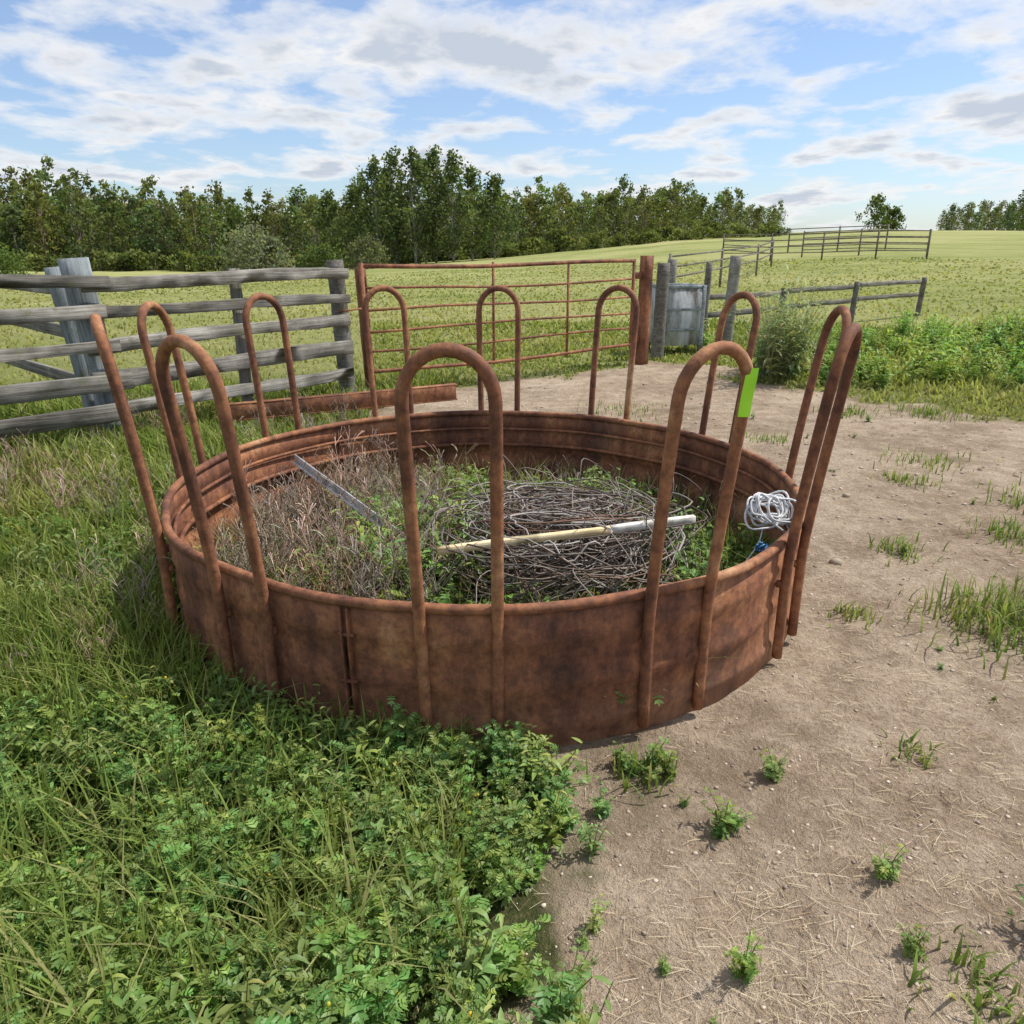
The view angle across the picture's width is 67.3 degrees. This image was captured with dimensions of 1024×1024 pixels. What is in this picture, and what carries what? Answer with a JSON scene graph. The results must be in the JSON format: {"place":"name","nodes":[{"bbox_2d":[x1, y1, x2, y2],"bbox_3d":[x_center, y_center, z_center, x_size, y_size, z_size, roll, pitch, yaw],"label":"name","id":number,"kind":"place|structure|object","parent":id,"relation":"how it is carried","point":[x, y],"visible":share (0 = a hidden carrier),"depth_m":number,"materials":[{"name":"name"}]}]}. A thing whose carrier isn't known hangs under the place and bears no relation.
{"place":"outdoors","nodes":[
{"label":"outdoors","id":0,"kind":"place"},
{"bbox_2d":[0,229,1023,1023],"bbox_3d":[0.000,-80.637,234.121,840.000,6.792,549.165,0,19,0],"label":"ground","id":1,"kind":"structure","parent":0,"point":[754,717],"depth_m":2.51,"materials":[{"name":"soil"}]},
{"bbox_2d":[0,243,37,274],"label":"willow bush","id":2,"kind":"object","parent":1,"relation":"on","point":[10,268],"visible":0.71,"depth_m":66.39,"materials":[{"name":"green plant"}]},
{"bbox_2d":[1,288,75,379],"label":"pasture fence","id":3,"kind":"object","parent":1,"relation":"on","point":[52,328],"visible":0.44,"depth_m":6.62,"materials":[{"name":"grey wood"}]},
{"bbox_2d":[0,257,355,438],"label":"wooden fence","id":4,"kind":"object","parent":1,"relation":"on","point":[74,285],"visible":0.81,"depth_m":5.96,"materials":[{"name":"grey wood"}]},
{"bbox_2d":[0,380,369,685],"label":"dry grass heads","id":5,"kind":"object","parent":1,"relation":"on","point":[63,486],"visible":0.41,"depth_m":4.20,"materials":[{"name":"plant"}]},
{"bbox_2d":[0,413,370,645],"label":"weeds in grass","id":6,"kind":"object","parent":1,"relation":"on","point":[38,562],"visible":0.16,"depth_m":3.57,"materials":[{"name":"green plant"}]},
{"bbox_2d":[214,210,291,270],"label":"willow bush","id":7,"kind":"object","parent":1,"relation":"on","point":[236,242],"visible":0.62,"depth_m":57.92,"materials":[{"name":"green plant"}]},
{"bbox_2d":[232,230,299,269],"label":"willow bush","id":8,"kind":"object","parent":1,"relation":"on","point":[267,247],"visible":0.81,"depth_m":56.61,"materials":[{"name":"green plant"}]},
{"bbox_2d":[0,365,537,1023],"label":"grass","id":9,"kind":"structure","parent":1,"relation":"on","point":[58,661],"depth_m":2.26,"materials":[{"name":"green plant"}]},
{"bbox_2d":[0,649,613,1023],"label":"leafy weeds","id":10,"kind":"object","parent":1,"relation":"on","point":[511,763],"visible":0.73,"depth_m":1.86,"materials":[{"name":"green plant"}]},
{"bbox_2d":[293,242,345,267],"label":"willow bush","id":11,"kind":"object","parent":1,"relation":"on","point":[323,251],"visible":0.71,"depth_m":79.15,"materials":[{"name":"green plant"}]},
{"bbox_2d":[161,423,478,602],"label":"dry weeds","id":12,"kind":"object","parent":1,"relation":"on","point":[287,552],"visible":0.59,"depth_m":3.43,"materials":[{"name":"brown plant"}]},
{"bbox_2d":[305,189,353,267],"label":"poplar tree","id":13,"kind":"object","parent":1,"relation":"on","point":[328,201],"visible":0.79,"depth_m":89.99,"materials":[{"name":"green plant"}]},
{"bbox_2d":[229,383,457,421],"bbox_3d":[-1.434,-0.885,6.613,1.990,0.321,0.090,-7,20,-20],"label":"channel","id":14,"kind":"object","parent":1,"relation":"on","point":[421,395],"visible":0.72,"depth_m":6.53,"materials":[{"name":"brown metal"}]},
{"bbox_2d":[338,268,376,388],"bbox_3d":[-1.539,-1.716,7.696,0.152,1.384,0.410,10,21,26],"label":"latch post","id":15,"kind":"object","parent":1,"relation":"on","point":[356,271],"visible":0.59,"depth_m":7.67,"materials":[{"name":"metal"}]},
{"bbox_2d":[333,179,383,268],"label":"poplar tree","id":16,"kind":"object","parent":1,"relation":"on","point":[351,198],"visible":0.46,"depth_m":85.08,"materials":[{"name":"green plant"}]},
{"bbox_2d":[334,232,390,270],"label":"willow bush","id":17,"kind":"object","parent":1,"relation":"on","point":[362,244],"visible":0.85,"depth_m":73.49,"materials":[{"name":"green plant"}]},
{"bbox_2d":[349,154,402,263],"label":"poplar tree","id":18,"kind":"object","parent":1,"relation":"on","point":[372,172],"visible":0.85,"depth_m":82.96,"materials":[{"name":"green plant"}]},
{"bbox_2d":[365,165,415,263],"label":"poplar tree","id":19,"kind":"object","parent":1,"relation":"on","point":[394,253],"visible":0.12,"depth_m":93.07,"materials":[{"name":"green plant"}]},
{"bbox_2d":[372,141,417,263],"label":"poplar tree","id":20,"kind":"object","parent":1,"relation":"on","point":[392,165],"visible":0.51,"depth_m":86.68,"materials":[{"name":"green plant"}]},
{"bbox_2d":[0,216,791,271],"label":"underbrush","id":21,"kind":"object","parent":1,"relation":"on","point":[177,261],"visible":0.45,"depth_m":99.43,"materials":[{"name":"green plant"}]},
{"bbox_2d":[293,485,532,603],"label":"weeds in wire","id":22,"kind":"object","parent":1,"relation":"on","point":[374,545],"visible":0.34,"depth_m":3.29,"materials":[{"name":"green plant"}]},
{"bbox_2d":[292,454,406,547],"bbox_3d":[-0.804,-0.073,3.725,0.027,0.195,1.134,-15,24,-37],"label":"metal strip","id":23,"kind":"object","parent":22,"relation":"on","point":[299,462],"visible":0.59,"depth_m":3.78,"materials":[{"name":"grey metal"}]},
{"bbox_2d":[387,145,439,263],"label":"poplar tree","id":24,"kind":"object","parent":1,"relation":"on","point":[416,241],"visible":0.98,"depth_m":84.00,"materials":[{"name":"green plant"}]},
{"bbox_2d":[398,156,450,263],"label":"poplar tree","id":25,"kind":"object","parent":1,"relation":"on","point":[425,252],"visible":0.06,"depth_m":93.17,"materials":[{"name":"green plant"}]},
{"bbox_2d":[407,144,456,262],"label":"poplar tree","id":26,"kind":"object","parent":1,"relation":"on","point":[433,159],"visible":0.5,"depth_m":87.20,"materials":[{"name":"green plant"}]},
{"bbox_2d":[429,148,480,262],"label":"poplar tree","id":27,"kind":"object","parent":1,"relation":"on","point":[450,172],"visible":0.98,"depth_m":85.33,"materials":[{"name":"green plant"}]},
{"bbox_2d":[141,451,769,704],"bbox_3d":[-0.163,0.113,3.748,3.025,0.349,2.994,0,19,0],"label":"grass inside feeder","id":28,"kind":"object","parent":1,"relation":"on","point":[688,555],"depth_m":3.76,"materials":[{"name":"green plant"}]},
{"bbox_2d":[453,161,495,260],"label":"poplar tree","id":29,"kind":"object","parent":1,"relation":"on","point":[470,178],"visible":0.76,"depth_m":89.23,"materials":[{"name":"green plant"}]},
{"bbox_2d":[172,455,778,706],"bbox_3d":[-0.050,0.165,3.647,2.771,0.408,2.663,0,19,0],"label":"weeds inside feeder","id":30,"kind":"object","parent":1,"relation":"on","point":[683,571],"visible":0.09,"depth_m":3.62,"materials":[{"name":"green plant"}]},
{"bbox_2d":[89,284,862,748],"bbox_3d":[-0.109,-0.281,3.507,3.021,1.328,2.996,0,19,0],"label":"round bale feeder","id":31,"kind":"object","parent":1,"relation":"on","point":[563,672],"visible":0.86,"depth_m":2.47,"materials":[{"name":"metal"}]},
{"bbox_2d":[755,541,769,552],"bbox_3d":[1.033,0.153,3.121,0.158,0.104,0.044,-15,24,-36],"label":"blue twine","id":32,"kind":"object","parent":31,"relation":"attached to","point":[760,549],"visible":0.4,"depth_m":3.09,"materials":[{"name":"plastic"}]},
{"bbox_2d":[744,490,795,560],"bbox_3d":[1.018,0.122,3.186,0.354,0.401,0.183,-6,20,-17],"label":"rope coil","id":33,"kind":"object","parent":31,"relation":"attached to","point":[778,518],"visible":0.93,"depth_m":3.15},
{"bbox_2d":[474,171,520,258],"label":"poplar tree","id":34,"kind":"object","parent":1,"relation":"on","point":[494,183],"visible":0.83,"depth_m":91.99,"materials":[{"name":"green plant"}]},
{"bbox_2d":[0,153,1023,268],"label":"treeline","id":35,"kind":"object","parent":1,"relation":"on","point":[81,226],"visible":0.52,"depth_m":108.40,"materials":[{"name":"green plant"}]},
{"bbox_2d":[419,455,711,603],"bbox_3d":[0.197,0.101,3.411,1.406,0.535,1.521,5,20,15],"label":"wire pile","id":36,"kind":"object","parent":1,"relation":"on","point":[552,512],"visible":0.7,"depth_m":3.23,"materials":[{"name":"grey metal"}]},
{"bbox_2d":[437,515,695,554],"bbox_3d":[0.235,0.091,3.095,1.081,0.075,0.033,-4,20,-13],"label":"wooden stick","id":37,"kind":"object","parent":36,"relation":"on","point":[594,531],"visible":0.72,"depth_m":3.08,"materials":[{"name":"beige wood"}]},
{"bbox_2d":[461,456,747,546],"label":"weeds","id":38,"kind":"object","parent":1,"relation":"on","point":[674,496],"visible":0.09,"depth_m":4.29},
{"bbox_2d":[635,256,653,364],"bbox_3d":[1.667,-2.560,9.996,0.281,1.460,0.150,-14,23,-34],"label":"gate post","id":39,"kind":"object","parent":1,"relation":"on","point":[644,275],"visible":0.73,"depth_m":9.94,"materials":[{"name":"brown metal"}]},
{"bbox_2d":[358,259,635,377],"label":"pipe gate","id":40,"kind":"structure","parent":39,"relation":"attached to","point":[362,266],"depth_m":8.60,"materials":[{"name":"brown metal"}]},
{"bbox_2d":[649,283,706,351],"bbox_3d":[2.381,-2.801,11.226,0.653,1.007,0.562,-4,20,-11],"label":"grey bin","id":41,"kind":"object","parent":1,"relation":"on","point":[685,313],"visible":0.69,"depth_m":10.98,"materials":[{"name":"metal"}]},
{"bbox_2d":[372,317,1023,422],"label":"grass verge","id":42,"kind":"object","parent":1,"relation":"on","point":[962,384],"depth_m":10.41,"materials":[{"name":"green plant"}]},
{"bbox_2d":[379,380,1023,1023],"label":"straw litter","id":43,"kind":"object","parent":1,"relation":"on","point":[789,876],"visible":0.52,"depth_m":1.88,"materials":[{"name":"plant"}]},
{"bbox_2d":[669,239,773,286],"bbox_3d":[9.479,-10.531,32.175,2.763,1.899,26.806,6,20,16],"label":"corral pen","id":44,"kind":"object","parent":1,"relation":"on","point":[734,249],"visible":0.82,"depth_m":26.51,"materials":[{"name":"brown metal"}]},
{"bbox_2d":[729,263,846,382],"bbox_3d":[3.115,-2.162,8.833,1.357,1.316,1.781,7,20,20],"label":"sage bush","id":45,"kind":"object","parent":1,"relation":"on","point":[784,350],"visible":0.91,"depth_m":8.72,"materials":[{"name":"green plant"}]},
{"bbox_2d":[651,255,927,359],"bbox_3d":[5.157,-3.814,13.661,9.232,1.464,1.206,-15,24,-37],"label":"corral fence","id":46,"kind":"object","parent":1,"relation":"on","point":[666,274],"visible":0.61,"depth_m":11.78,"materials":[{"name":"grey wood"}]},
{"bbox_2d":[571,406,1023,1023],"bbox_3d":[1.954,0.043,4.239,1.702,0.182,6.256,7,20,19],"label":"dirt sprigs","id":47,"kind":"object","parent":1,"relation":"on","point":[731,820],"visible":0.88,"depth_m":2.02,"materials":[{"name":"green plant"}]},
{"bbox_2d":[577,398,1023,1023],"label":"grass tufts","id":48,"kind":"object","parent":1,"relation":"on","point":[1003,614],"visible":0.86,"depth_m":3.23,"materials":[{"name":"green plant"}]},
{"bbox_2d":[722,229,931,260],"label":"corral pen","id":49,"kind":"object","parent":1,"relation":"on","point":[877,242],"visible":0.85,"depth_m":42.60,"materials":[{"name":"brown metal"}]},
{"bbox_2d":[787,224,889,251],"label":"corral pen","id":50,"kind":"object","parent":1,"relation":"on","point":[839,227],"visible":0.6,"depth_m":51.83,"materials":[{"name":"brown metal"}]},
{"bbox_2d":[829,493,849,564],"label":"field stones","id":51,"kind":"object","parent":1,"relation":"on","point":[834,561],"visible":0.97,"depth_m":3.83,"materials":[{"name":"beige stone"}]},
{"bbox_2d":[702,304,1023,388],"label":"verge weeds","id":52,"kind":"object","parent":1,"relation":"on","point":[941,351],"visible":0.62,"depth_m":10.24,"materials":[{"name":"green plant"}]},
{"bbox_2d":[855,193,894,228],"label":"tree","id":53,"kind":"object","parent":1,"relation":"on","point":[877,202],"visible":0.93,"depth_m":138.85,"materials":[{"name":"green plant"}]},
{"bbox_2d":[883,205,906,229],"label":"tree","id":54,"kind":"object","parent":1,"relation":"on","point":[894,213],"visible":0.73,"depth_m":141.72,"materials":[{"name":"green plant"}]},
{"bbox_2d":[0,256,1023,420],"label":"pasture grass","id":55,"kind":"structure","parent":0,"point":[354,299],"depth_m":18.80,"materials":[{"name":"green plant"}]},
{"bbox_2d":[0,0,1023,245],"label":"sky","id":56,"kind":"structure","parent":0,"point":[821,108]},
{"bbox_2d":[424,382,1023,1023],"bbox_3d":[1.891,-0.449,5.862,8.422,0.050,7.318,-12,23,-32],"label":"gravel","id":57,"kind":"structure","parent":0,"point":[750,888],"depth_m":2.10,"materials":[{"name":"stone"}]}
]}

